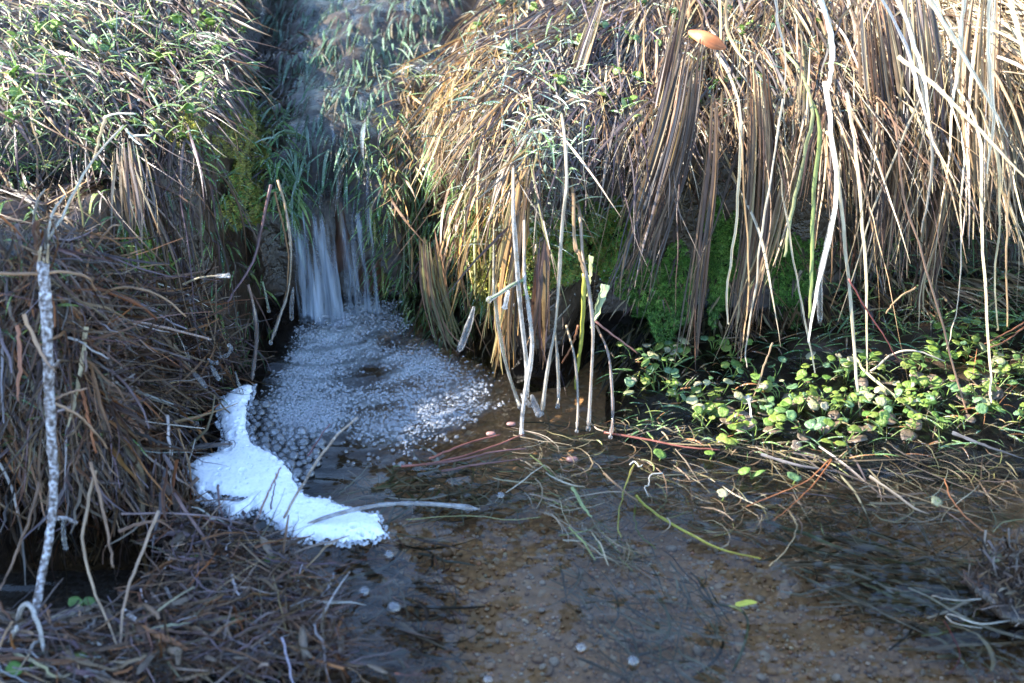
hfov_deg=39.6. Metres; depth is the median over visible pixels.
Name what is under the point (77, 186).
stalk
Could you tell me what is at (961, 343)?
floating plant
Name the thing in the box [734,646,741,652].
pebble
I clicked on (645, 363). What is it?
floating plant
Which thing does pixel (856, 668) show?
pebble
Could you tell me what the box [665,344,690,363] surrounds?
floating plant
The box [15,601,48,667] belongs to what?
reed stub
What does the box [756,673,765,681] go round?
pebble
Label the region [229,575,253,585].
dead leaf
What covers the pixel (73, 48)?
creeping plant
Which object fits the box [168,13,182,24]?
creeping plant
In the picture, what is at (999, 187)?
hanging reed
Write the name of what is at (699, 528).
weed tangle
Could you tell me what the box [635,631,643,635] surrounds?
pebble
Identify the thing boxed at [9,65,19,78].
creeping plant
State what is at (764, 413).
dead leaf
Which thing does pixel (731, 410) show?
dead leaf
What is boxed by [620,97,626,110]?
creeping plant
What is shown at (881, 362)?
hanging reed
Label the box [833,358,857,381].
floating plant
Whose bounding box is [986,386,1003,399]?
dead leaf
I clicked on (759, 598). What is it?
pebble
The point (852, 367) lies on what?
floating plant
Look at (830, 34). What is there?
hanging reed
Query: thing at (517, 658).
pebble
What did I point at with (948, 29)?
hanging reed
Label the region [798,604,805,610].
pebble
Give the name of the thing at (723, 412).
floating plant
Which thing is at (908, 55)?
hanging reed
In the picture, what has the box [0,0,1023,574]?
bank
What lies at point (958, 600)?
root
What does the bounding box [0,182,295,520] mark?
reed pile
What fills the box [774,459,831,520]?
pine needle
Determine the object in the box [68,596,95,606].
floating plant
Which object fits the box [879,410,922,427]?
floating plant
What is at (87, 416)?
stalk
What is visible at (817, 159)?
hanging reed
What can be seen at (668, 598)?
pebble
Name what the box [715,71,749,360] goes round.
hanging reed
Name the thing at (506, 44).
creeping plant
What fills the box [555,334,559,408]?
ice coated reed
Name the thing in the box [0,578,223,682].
reed litter
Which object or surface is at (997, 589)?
root clump
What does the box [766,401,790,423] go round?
floating plant
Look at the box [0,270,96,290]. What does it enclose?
stalk
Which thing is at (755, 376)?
floating plant
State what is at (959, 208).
hanging reed
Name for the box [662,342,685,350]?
floating plant
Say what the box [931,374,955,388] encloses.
floating plant
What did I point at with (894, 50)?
sedge bundle
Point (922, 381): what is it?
floating plant
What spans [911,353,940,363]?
floating plant
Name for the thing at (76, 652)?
floating plant
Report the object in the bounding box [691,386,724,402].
floating plant
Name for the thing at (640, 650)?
pebble
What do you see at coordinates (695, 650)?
pebble
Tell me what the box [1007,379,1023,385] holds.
floating plant
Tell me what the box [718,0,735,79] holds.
hanging reed
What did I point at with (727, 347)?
floating plant
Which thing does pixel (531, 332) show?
ice coated reed
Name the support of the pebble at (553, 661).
on the stream bed
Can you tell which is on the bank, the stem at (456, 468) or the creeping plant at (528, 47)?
the creeping plant at (528, 47)
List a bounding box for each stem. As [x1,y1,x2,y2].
[401,434,523,467]
[427,448,525,465]
[429,434,499,459]
[441,458,522,471]
[574,273,585,389]
[604,431,719,450]
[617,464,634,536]
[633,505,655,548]
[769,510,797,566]
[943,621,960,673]
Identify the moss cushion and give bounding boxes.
[119,220,173,284]
[129,107,210,153]
[208,99,278,200]
[217,158,271,230]
[467,204,515,320]
[522,213,598,299]
[565,195,644,284]
[607,239,700,344]
[703,194,742,329]
[764,232,823,329]
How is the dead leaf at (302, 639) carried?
on the reed litter at (261, 637)
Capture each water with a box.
[277,309,449,440]
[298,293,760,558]
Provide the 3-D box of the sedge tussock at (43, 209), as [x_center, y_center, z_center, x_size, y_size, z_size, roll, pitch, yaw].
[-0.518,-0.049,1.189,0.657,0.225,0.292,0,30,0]
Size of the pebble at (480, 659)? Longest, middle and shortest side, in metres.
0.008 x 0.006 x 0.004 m
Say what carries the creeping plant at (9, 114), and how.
on the bank
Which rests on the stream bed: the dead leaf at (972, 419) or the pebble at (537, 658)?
the pebble at (537, 658)
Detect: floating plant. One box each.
[5,660,33,675]
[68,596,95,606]
[74,651,100,661]
[229,615,256,627]
[616,341,642,364]
[620,377,636,399]
[634,342,663,359]
[640,377,678,394]
[641,353,688,374]
[642,343,677,363]
[644,363,659,385]
[646,365,679,385]
[653,449,665,460]
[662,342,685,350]
[662,379,691,399]
[664,337,689,357]
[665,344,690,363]
[666,380,686,404]
[674,390,700,402]
[686,395,733,418]
[691,376,712,392]
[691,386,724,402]
[692,406,715,431]
[700,335,719,352]
[703,378,733,396]
[703,402,727,416]
[704,450,715,459]
[716,433,739,449]
[717,489,727,501]
[718,338,752,359]
[718,407,745,424]
[721,361,743,379]
[727,354,749,373]
[727,419,783,440]
[734,391,767,410]
[734,420,754,434]
[738,467,765,479]
[742,398,784,417]
[750,373,774,393]
[752,388,791,407]
[752,398,772,416]
[758,379,779,403]
[763,406,787,425]
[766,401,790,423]
[767,356,786,379]
[772,379,797,393]
[775,410,822,434]
[783,393,796,413]
[787,472,801,485]
[791,392,807,417]
[794,375,812,391]
[797,363,818,383]
[799,385,845,398]
[803,392,841,411]
[804,416,847,438]
[805,348,835,369]
[807,392,841,411]
[810,386,836,410]
[813,402,828,415]
[821,438,846,451]
[822,358,847,379]
[822,368,848,384]
[823,387,862,407]
[823,417,843,432]
[827,387,856,407]
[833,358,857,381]
[833,396,858,411]
[835,353,853,375]
[835,424,872,443]
[841,399,873,419]
[845,370,865,386]
[850,364,866,377]
[856,348,882,365]
[858,394,897,409]
[859,386,885,408]
[860,386,886,404]
[862,349,876,361]
[862,411,888,429]
[864,419,910,441]
[865,389,892,408]
[868,412,887,437]
[870,357,909,374]
[873,396,892,413]
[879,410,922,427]
[892,381,914,388]
[892,381,916,402]
[893,394,913,406]
[894,388,930,408]
[896,376,928,395]
[897,356,927,374]
[903,408,915,429]
[905,391,938,408]
[906,411,914,428]
[908,352,923,367]
[909,370,929,392]
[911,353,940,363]
[911,392,934,410]
[913,391,939,399]
[918,393,936,417]
[920,331,956,347]
[924,334,944,353]
[927,380,966,399]
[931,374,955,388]
[931,411,965,432]
[931,496,942,506]
[933,322,966,339]
[934,332,960,348]
[941,350,961,361]
[942,341,966,350]
[945,403,987,427]
[946,382,983,401]
[956,333,980,347]
[957,341,993,359]
[960,329,970,345]
[962,317,980,327]
[962,380,994,396]
[963,340,982,356]
[964,368,979,378]
[966,360,994,372]
[972,397,998,411]
[979,342,1009,355]
[979,400,997,415]
[981,308,998,324]
[984,332,1004,347]
[987,404,1001,417]
[988,312,1021,326]
[989,552,1001,562]
[990,339,1000,351]
[991,351,1005,364]
[991,378,996,391]
[992,350,1009,366]
[992,368,1014,386]
[995,318,1013,333]
[996,361,1010,376]
[996,402,1023,424]
[998,373,1012,386]
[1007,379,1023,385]
[1010,356,1023,375]
[1012,351,1023,362]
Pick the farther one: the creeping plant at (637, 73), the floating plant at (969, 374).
the creeping plant at (637, 73)
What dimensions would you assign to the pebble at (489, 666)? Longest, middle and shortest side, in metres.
0.010 x 0.007 x 0.005 m
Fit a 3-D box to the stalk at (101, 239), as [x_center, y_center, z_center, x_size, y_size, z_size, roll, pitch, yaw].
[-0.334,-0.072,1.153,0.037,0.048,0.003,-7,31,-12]
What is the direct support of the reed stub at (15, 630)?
on the stream bed
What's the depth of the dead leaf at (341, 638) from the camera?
1.00 m
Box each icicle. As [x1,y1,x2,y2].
[61,519,68,550]
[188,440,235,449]
[210,366,220,380]
[216,273,229,277]
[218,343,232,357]
[289,287,293,320]
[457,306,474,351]
[501,290,509,309]
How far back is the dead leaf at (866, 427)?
1.26 m
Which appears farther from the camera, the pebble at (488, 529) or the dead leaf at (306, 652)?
the pebble at (488, 529)
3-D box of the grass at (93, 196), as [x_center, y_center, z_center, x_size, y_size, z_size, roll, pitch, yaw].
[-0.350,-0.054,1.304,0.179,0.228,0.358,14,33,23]
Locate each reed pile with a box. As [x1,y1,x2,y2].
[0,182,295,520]
[0,201,118,599]
[1,334,225,590]
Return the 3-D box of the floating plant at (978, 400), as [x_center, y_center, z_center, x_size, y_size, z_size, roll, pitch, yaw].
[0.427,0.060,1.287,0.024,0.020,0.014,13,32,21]
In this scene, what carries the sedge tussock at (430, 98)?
on the bank
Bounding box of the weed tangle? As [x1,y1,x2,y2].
[503,407,1023,551]
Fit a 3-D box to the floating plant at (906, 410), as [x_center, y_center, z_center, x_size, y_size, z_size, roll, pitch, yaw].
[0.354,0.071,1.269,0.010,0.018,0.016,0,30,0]
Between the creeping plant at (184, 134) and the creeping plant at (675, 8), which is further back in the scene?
the creeping plant at (675, 8)
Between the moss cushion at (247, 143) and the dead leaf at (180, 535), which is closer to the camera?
the dead leaf at (180, 535)
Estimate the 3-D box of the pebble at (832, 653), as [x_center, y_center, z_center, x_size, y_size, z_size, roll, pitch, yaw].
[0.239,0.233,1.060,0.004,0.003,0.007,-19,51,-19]
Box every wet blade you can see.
[761,453,836,471]
[952,431,1023,458]
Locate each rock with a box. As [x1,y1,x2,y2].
[330,202,350,274]
[356,257,388,303]
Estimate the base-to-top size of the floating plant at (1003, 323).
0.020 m
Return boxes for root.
[644,473,662,496]
[932,596,980,600]
[945,614,1010,628]
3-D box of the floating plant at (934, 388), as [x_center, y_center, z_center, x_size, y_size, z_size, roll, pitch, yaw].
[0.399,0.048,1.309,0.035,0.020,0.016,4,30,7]
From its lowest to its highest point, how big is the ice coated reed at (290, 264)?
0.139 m
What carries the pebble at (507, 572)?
on the stream bed
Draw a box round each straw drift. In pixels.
[493,447,665,580]
[670,431,1023,535]
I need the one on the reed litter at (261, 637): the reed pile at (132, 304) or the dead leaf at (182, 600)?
the dead leaf at (182, 600)
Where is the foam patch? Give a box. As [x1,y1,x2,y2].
[186,383,389,545]
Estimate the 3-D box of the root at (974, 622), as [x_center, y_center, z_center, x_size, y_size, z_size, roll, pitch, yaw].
[0.341,0.205,1.039,0.047,0.001,0.013,4,30,8]
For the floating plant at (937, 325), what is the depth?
1.39 m
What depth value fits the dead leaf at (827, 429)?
1.26 m
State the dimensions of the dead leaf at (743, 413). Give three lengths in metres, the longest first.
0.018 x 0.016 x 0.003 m
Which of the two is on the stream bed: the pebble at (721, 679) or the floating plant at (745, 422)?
the pebble at (721, 679)
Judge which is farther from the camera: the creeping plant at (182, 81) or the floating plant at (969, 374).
the creeping plant at (182, 81)
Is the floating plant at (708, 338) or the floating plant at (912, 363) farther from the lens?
the floating plant at (708, 338)
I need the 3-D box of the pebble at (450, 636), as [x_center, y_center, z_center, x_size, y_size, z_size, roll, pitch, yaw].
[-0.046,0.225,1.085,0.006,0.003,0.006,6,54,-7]
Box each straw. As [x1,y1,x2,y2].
[406,515,540,519]
[869,475,928,513]
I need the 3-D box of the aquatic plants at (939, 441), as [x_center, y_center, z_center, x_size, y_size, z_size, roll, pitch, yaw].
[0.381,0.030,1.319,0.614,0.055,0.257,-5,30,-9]
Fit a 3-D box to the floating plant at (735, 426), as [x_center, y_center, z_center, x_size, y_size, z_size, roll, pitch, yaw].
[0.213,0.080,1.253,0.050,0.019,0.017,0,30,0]
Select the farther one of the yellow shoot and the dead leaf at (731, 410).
the dead leaf at (731, 410)
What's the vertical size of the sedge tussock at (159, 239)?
0.327 m
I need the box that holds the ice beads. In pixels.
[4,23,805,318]
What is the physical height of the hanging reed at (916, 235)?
0.235 m
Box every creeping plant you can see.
[0,87,21,101]
[4,111,20,121]
[7,31,22,49]
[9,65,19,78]
[32,21,42,33]
[50,19,63,34]
[56,55,68,71]
[70,46,76,57]
[88,33,97,53]
[91,125,99,131]
[91,161,101,182]
[99,40,114,51]
[103,18,117,32]
[117,145,139,161]
[136,9,148,26]
[143,68,151,79]
[150,51,163,66]
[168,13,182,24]
[176,132,195,144]
[178,103,196,116]
[179,78,190,94]
[192,8,205,17]
[195,71,204,83]
[197,18,214,31]
[211,40,226,52]
[236,25,246,34]
[243,61,258,70]
[471,22,481,34]
[496,0,505,7]
[502,40,511,48]
[514,40,534,50]
[530,2,538,10]
[553,74,569,85]
[585,125,597,134]
[597,88,607,103]
[602,20,608,28]
[613,67,621,74]
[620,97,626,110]
[624,95,637,103]
[632,71,647,79]
[633,34,641,42]
[669,7,677,15]
[709,79,720,94]
[724,75,740,81]
[739,24,745,40]
[769,21,787,28]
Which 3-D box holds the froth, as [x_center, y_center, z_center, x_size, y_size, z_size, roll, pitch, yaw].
[-0.147,0.029,1.336,0.229,0.012,0.277,-19,35,-30]
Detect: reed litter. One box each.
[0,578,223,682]
[86,459,406,682]
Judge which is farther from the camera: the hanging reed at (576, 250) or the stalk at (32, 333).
the hanging reed at (576, 250)
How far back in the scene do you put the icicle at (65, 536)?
1.07 m
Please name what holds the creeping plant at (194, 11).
on the bank
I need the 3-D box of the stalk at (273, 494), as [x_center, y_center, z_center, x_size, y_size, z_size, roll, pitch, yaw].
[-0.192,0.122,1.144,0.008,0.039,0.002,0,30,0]
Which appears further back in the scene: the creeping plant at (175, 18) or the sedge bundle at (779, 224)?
the creeping plant at (175, 18)
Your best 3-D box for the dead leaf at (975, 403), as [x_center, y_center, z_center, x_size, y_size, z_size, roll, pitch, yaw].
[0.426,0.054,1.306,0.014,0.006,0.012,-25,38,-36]
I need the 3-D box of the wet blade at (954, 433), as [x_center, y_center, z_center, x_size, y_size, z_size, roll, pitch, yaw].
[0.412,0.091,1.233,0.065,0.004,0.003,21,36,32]
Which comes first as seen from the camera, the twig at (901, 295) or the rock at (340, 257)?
the twig at (901, 295)
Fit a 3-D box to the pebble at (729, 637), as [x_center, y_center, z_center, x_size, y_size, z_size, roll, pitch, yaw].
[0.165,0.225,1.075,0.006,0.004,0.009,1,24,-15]
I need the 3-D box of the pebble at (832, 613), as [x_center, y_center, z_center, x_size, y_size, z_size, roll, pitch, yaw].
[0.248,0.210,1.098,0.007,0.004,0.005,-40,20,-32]
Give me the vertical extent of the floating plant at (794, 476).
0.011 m
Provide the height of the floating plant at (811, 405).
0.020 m
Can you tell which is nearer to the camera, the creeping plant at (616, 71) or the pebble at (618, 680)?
the pebble at (618, 680)
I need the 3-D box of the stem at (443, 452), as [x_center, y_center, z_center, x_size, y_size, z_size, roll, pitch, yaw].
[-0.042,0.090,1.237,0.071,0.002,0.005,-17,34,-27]
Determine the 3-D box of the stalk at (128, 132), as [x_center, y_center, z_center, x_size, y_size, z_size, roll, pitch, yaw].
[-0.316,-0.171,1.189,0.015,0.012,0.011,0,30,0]
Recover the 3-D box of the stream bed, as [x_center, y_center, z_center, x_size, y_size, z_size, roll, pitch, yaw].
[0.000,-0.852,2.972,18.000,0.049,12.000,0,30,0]
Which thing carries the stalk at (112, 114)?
on the bank
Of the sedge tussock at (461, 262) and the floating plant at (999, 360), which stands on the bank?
the sedge tussock at (461, 262)
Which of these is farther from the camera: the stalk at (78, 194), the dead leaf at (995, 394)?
the dead leaf at (995, 394)
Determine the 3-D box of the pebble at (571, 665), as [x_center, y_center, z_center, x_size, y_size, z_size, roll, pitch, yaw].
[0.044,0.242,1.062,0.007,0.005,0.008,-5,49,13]
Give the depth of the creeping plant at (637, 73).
1.45 m
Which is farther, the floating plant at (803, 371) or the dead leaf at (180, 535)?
the floating plant at (803, 371)
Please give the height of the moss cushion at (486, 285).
0.114 m
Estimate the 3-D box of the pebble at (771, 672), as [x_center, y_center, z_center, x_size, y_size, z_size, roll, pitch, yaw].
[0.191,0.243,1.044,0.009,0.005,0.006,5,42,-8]
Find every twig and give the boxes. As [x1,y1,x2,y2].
[30,244,77,614]
[561,325,579,363]
[595,321,636,353]
[848,278,897,359]
[886,287,916,313]
[984,322,1023,343]
[990,326,1023,347]
[1008,548,1020,565]
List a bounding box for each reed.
[227,184,271,302]
[246,284,258,380]
[269,180,291,344]
[274,192,289,328]
[293,501,479,532]
[492,207,521,409]
[511,165,529,398]
[519,190,533,439]
[530,394,542,416]
[539,111,568,416]
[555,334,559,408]
[565,325,578,432]
[570,178,584,276]
[575,198,594,431]
[595,325,613,438]
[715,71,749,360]
[716,51,742,323]
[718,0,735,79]
[724,0,747,62]
[745,99,783,365]
[747,395,753,453]
[753,342,772,399]
[772,563,957,580]
[774,0,785,103]
[776,162,814,372]
[781,47,814,256]
[802,91,821,317]
[808,81,838,342]
[817,209,832,325]
[818,0,834,89]
[822,128,860,416]
[845,93,867,371]
[852,354,960,437]
[870,350,944,371]
[875,95,967,413]
[881,0,933,144]
[895,0,928,119]
[897,55,1023,176]
[907,17,933,231]
[910,515,951,577]
[926,0,1007,135]
[935,80,965,348]
[943,73,991,402]
[952,0,965,100]
[964,87,1000,330]
[972,87,1011,326]
[986,0,995,173]
[1008,0,1023,61]
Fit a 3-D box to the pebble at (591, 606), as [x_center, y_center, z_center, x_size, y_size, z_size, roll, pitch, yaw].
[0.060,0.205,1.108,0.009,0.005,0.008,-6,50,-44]
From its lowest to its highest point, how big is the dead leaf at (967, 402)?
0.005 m
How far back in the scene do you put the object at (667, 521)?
1.13 m
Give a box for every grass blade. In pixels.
[262,281,270,312]
[486,279,523,302]
[571,486,591,516]
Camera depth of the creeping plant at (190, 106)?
1.32 m
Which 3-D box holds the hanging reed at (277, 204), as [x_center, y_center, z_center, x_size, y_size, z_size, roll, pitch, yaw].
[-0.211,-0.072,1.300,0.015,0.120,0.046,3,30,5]
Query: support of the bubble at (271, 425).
on the aerated water at (312, 373)
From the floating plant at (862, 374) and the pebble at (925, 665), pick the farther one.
the floating plant at (862, 374)
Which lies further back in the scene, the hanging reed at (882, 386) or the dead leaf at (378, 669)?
the hanging reed at (882, 386)
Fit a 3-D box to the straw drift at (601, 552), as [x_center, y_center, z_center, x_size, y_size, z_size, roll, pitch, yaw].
[0.049,0.139,1.159,0.078,0.014,0.214,-14,33,-23]
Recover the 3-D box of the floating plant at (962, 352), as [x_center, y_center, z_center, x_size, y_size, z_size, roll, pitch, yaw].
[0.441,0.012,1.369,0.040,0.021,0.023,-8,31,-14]
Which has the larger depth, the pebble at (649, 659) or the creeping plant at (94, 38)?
the creeping plant at (94, 38)
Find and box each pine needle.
[746,458,831,506]
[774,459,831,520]
[944,478,1011,546]
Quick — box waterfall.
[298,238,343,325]
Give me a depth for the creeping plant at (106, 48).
1.40 m
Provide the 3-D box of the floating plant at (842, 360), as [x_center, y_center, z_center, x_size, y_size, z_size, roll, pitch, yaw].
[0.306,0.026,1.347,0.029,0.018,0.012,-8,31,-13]
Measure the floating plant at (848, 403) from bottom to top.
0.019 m
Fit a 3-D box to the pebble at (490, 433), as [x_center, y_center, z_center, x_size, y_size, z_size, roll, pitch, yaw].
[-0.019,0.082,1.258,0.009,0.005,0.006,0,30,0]
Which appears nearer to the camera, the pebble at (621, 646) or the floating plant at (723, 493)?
the pebble at (621, 646)
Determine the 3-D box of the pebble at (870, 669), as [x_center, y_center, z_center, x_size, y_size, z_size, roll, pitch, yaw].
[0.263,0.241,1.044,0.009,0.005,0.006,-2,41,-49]
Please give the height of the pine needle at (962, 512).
0.001 m
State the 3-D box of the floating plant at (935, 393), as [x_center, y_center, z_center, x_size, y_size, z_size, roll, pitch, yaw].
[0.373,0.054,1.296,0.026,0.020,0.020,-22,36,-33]
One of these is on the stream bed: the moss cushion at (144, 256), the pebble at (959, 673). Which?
the pebble at (959, 673)
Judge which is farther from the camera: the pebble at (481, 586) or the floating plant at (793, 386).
the floating plant at (793, 386)
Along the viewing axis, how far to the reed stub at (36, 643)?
1.02 m
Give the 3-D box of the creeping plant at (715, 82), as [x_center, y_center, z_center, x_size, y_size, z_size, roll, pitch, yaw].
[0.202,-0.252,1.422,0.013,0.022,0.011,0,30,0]
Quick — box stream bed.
[0,320,1023,682]
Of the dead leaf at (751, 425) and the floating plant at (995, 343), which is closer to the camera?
the dead leaf at (751, 425)
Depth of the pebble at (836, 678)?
1.04 m
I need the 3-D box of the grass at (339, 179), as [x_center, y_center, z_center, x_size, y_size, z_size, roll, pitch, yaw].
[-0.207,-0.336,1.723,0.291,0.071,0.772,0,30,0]
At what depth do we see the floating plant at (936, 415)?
1.26 m
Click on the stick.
(613, 482)
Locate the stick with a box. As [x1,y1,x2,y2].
[603,472,637,500]
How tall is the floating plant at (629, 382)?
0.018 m
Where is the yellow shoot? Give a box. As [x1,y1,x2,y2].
[719,600,756,671]
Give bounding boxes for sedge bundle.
[111,138,166,263]
[419,229,472,354]
[479,164,529,375]
[528,240,549,369]
[556,0,604,191]
[604,38,702,313]
[616,0,687,229]
[674,96,717,375]
[713,48,775,361]
[746,37,809,296]
[857,0,926,295]
[890,0,949,192]
[903,29,961,329]
[957,0,1023,242]
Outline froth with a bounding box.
[261,295,509,457]
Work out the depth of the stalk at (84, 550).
1.04 m
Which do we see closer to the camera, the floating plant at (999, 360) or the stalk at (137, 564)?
the stalk at (137, 564)
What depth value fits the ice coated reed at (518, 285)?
1.26 m
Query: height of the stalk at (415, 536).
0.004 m
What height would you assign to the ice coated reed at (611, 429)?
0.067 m
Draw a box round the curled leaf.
[688,30,726,49]
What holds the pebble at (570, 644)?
on the stream bed
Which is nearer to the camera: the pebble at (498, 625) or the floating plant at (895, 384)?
the pebble at (498, 625)
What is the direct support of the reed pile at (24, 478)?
on the bank
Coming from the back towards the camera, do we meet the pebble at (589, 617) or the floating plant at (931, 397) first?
the floating plant at (931, 397)
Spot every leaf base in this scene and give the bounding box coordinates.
[586,255,593,295]
[590,284,609,327]
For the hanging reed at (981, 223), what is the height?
0.226 m
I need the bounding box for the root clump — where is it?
[960,528,1023,640]
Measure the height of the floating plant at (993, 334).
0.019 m
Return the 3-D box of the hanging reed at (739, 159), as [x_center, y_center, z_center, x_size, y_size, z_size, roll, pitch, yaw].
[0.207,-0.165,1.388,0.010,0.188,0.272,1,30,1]
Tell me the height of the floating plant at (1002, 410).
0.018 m
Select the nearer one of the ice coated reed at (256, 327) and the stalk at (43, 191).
the stalk at (43, 191)
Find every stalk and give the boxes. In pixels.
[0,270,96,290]
[0,482,40,589]
[15,325,22,400]
[22,314,55,371]
[32,189,45,220]
[42,125,123,246]
[42,194,65,253]
[55,388,87,400]
[55,402,107,448]
[67,326,88,426]
[77,187,84,232]
[80,390,96,452]
[80,470,117,649]
[83,224,119,273]
[89,462,113,567]
[93,115,106,157]
[94,286,185,316]
[99,316,210,340]
[104,113,135,117]
[118,510,159,658]
[118,520,174,532]
[120,311,213,324]
[121,512,249,525]
[124,608,200,682]
[125,129,141,145]
[129,134,150,137]
[173,492,224,628]
[182,275,228,284]
[191,523,258,563]
[216,484,232,539]
[242,510,252,549]
[251,467,281,529]
[270,473,275,508]
[283,417,357,518]
[307,424,329,456]
[334,558,395,572]
[339,466,367,493]
[385,531,450,542]
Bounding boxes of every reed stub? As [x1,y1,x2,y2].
[0,625,18,666]
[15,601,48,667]
[28,638,56,658]
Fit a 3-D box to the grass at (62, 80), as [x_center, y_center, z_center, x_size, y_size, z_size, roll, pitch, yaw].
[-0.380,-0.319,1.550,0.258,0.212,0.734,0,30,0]
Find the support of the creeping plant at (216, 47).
on the bank
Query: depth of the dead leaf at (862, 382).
1.33 m
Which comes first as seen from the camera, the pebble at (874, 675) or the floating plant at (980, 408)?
the pebble at (874, 675)
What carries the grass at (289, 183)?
on the bank
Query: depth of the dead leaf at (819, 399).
1.30 m
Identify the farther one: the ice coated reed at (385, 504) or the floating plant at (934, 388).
the floating plant at (934, 388)
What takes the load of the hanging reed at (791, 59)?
hanging from the bank
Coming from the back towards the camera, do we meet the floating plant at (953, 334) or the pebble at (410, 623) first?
the floating plant at (953, 334)
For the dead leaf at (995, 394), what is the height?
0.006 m
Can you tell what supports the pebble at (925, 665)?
on the stream bed
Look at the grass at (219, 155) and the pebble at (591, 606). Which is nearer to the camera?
the pebble at (591, 606)
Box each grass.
[0,0,270,184]
[0,173,280,376]
[0,237,252,478]
[174,16,290,233]
[249,62,324,267]
[250,0,463,221]
[304,527,493,682]
[313,447,552,536]
[339,105,491,364]
[377,0,612,236]
[440,125,626,257]
[542,527,754,682]
[568,0,850,155]
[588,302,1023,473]
[757,510,1023,682]
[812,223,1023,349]
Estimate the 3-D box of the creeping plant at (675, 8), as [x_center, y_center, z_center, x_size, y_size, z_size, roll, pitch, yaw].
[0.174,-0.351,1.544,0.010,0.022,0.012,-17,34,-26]
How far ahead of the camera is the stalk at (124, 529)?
1.09 m
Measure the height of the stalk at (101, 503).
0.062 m
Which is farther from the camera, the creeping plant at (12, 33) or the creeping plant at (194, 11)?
the creeping plant at (194, 11)
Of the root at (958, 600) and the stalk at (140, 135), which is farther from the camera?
the stalk at (140, 135)
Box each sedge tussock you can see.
[0,0,234,219]
[0,0,325,412]
[0,108,272,367]
[6,0,275,79]
[47,115,271,432]
[343,0,597,376]
[376,96,603,388]
[403,0,734,401]
[435,0,943,351]
[453,0,637,56]
[642,0,1023,373]
[732,0,1023,319]
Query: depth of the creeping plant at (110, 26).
1.44 m
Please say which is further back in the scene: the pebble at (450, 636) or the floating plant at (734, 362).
the floating plant at (734, 362)
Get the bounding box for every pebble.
[403,619,411,626]
[433,667,440,673]
[441,549,452,557]
[446,674,453,679]
[447,634,454,638]
[452,573,460,580]
[458,577,467,583]
[459,592,468,598]
[474,581,487,590]
[475,624,484,633]
[477,656,484,662]
[482,662,494,670]
[484,526,491,532]
[484,627,492,635]
[486,431,495,436]
[496,621,501,629]
[503,570,511,575]
[506,422,515,427]
[513,654,522,663]
[531,654,543,663]
[538,663,545,670]
[539,526,548,531]
[543,665,553,676]
[549,657,558,666]
[554,636,561,640]
[564,655,573,664]
[566,456,577,462]
[567,641,573,648]
[567,661,575,668]
[571,629,577,634]
[579,582,588,589]
[585,600,593,609]
[585,614,592,620]
[593,524,602,530]
[607,667,616,677]
[611,676,621,682]
[620,642,629,648]
[630,639,642,646]
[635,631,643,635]
[638,648,646,652]
[645,657,653,663]
[664,597,673,603]
[666,545,676,551]
[683,659,694,667]
[690,534,699,543]
[692,645,702,656]
[718,622,727,628]
[718,676,726,681]
[726,635,733,641]
[731,629,738,636]
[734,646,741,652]
[743,555,753,562]
[748,604,757,608]
[755,595,764,602]
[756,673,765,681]
[766,545,775,552]
[766,668,777,675]
[787,605,796,612]
[788,578,795,584]
[791,584,802,592]
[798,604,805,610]
[807,671,817,680]
[815,593,824,601]
[829,611,835,616]
[829,650,835,656]
[831,673,840,682]
[853,665,859,671]
[864,626,874,636]
[865,666,875,673]
[871,672,879,678]
[902,668,914,676]
[915,645,926,653]
[919,641,930,646]
[919,669,925,676]
[920,663,928,667]
[955,670,963,675]
[965,669,971,675]
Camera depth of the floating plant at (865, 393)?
1.29 m
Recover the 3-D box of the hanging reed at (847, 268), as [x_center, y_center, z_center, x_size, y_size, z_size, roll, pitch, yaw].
[0.301,-0.076,1.329,0.014,0.212,0.213,-3,30,-6]
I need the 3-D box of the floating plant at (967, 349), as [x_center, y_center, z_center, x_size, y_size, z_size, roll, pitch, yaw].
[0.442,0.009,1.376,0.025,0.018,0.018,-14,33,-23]
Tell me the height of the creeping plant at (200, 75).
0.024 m
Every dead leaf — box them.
[136,653,155,673]
[167,646,182,654]
[168,527,190,544]
[171,595,192,605]
[175,647,181,665]
[204,654,215,660]
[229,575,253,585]
[230,592,248,602]
[260,536,272,555]
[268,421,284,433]
[298,626,307,661]
[302,648,312,657]
[337,633,343,652]
[367,663,387,673]
[709,396,722,400]
[717,405,736,415]
[720,418,732,424]
[734,411,750,421]
[737,424,746,431]
[740,418,756,429]
[757,410,769,415]
[763,425,781,433]
[781,393,802,406]
[791,440,801,450]
[797,432,809,440]
[809,395,822,403]
[817,425,830,433]
[827,410,839,420]
[846,434,867,442]
[848,426,864,432]
[854,377,867,387]
[863,425,874,430]
[878,409,896,425]
[879,380,893,384]
[887,420,895,424]
[900,429,916,441]
[906,418,921,431]
[909,372,923,378]
[956,391,968,398]
[956,394,970,404]
[963,414,975,422]
[970,395,983,405]
[979,375,989,381]
[985,390,999,399]
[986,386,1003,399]

